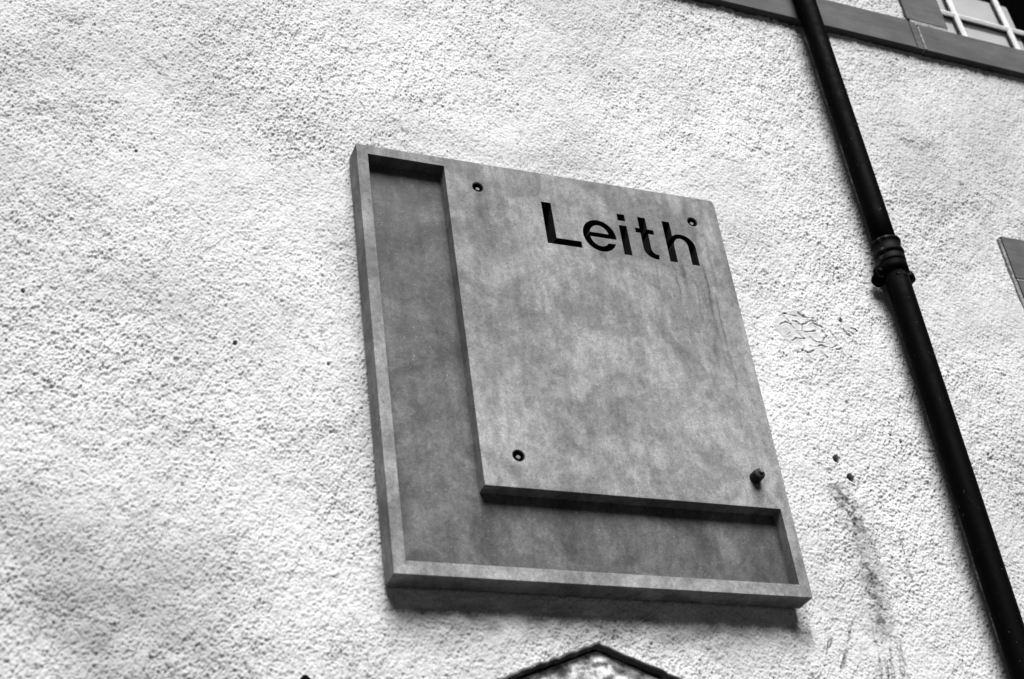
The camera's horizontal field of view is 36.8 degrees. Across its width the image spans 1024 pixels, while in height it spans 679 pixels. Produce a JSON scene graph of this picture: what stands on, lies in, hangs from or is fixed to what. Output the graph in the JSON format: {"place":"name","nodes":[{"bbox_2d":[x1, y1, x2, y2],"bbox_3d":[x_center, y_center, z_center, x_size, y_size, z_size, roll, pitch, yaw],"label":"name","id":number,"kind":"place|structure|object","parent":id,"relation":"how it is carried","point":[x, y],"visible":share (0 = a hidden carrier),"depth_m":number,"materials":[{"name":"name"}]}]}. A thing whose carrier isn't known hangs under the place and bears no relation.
{"place":"outdoors","nodes":[
{"label":"outdoors","id":0,"kind":"place"},
{"label":"ground","id":1,"kind":"structure","parent":0,"visible":0},
{"bbox_2d":[0,0,1023,678],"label":"harled building","id":2,"kind":"structure","parent":1,"relation":"on","point":[188,488],"depth_m":4.42,"materials":[{"name":"paint"}]},
{"bbox_2d":[300,674,310,678],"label":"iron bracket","id":3,"kind":"object","parent":2,"relation":"attached to","point":[305,676],"visible":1,"depth_m":3.48,"materials":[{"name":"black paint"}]},
{"bbox_2d":[349,144,812,608],"bbox_3d":[0.172,0.075,4.375,1.200,1.396,0.127,7,-37,-22],"label":"stone plaque","id":4,"kind":"object","parent":2,"relation":"attached to","point":[565,397],"visible":1,"depth_m":4.30,"materials":[{"name":"stone"}]},
{"bbox_2d":[496,641,680,678],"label":"gabled panel","id":5,"kind":"object","parent":2,"relation":"attached to","point":[597,660],"visible":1,"depth_m":3.87,"materials":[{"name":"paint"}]},
{"bbox_2d":[794,0,1023,678],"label":"downpipe","id":6,"kind":"object","parent":2,"relation":"attached to","point":[893,273],"visible":1,"depth_m":4.91,"materials":[{"name":"black metal"}]},
{"bbox_2d":[937,0,1023,49],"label":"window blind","id":7,"kind":"object","parent":2,"relation":"attached to","point":[980,10],"depth_m":6.58,"materials":[{"name":"fabric"}]},
{"bbox_2d":[940,0,1023,49],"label":"window","id":8,"kind":"structure","parent":2,"relation":"in","point":[951,13],"depth_m":6.54,"materials":[{"name":"white paint"}]}
]}

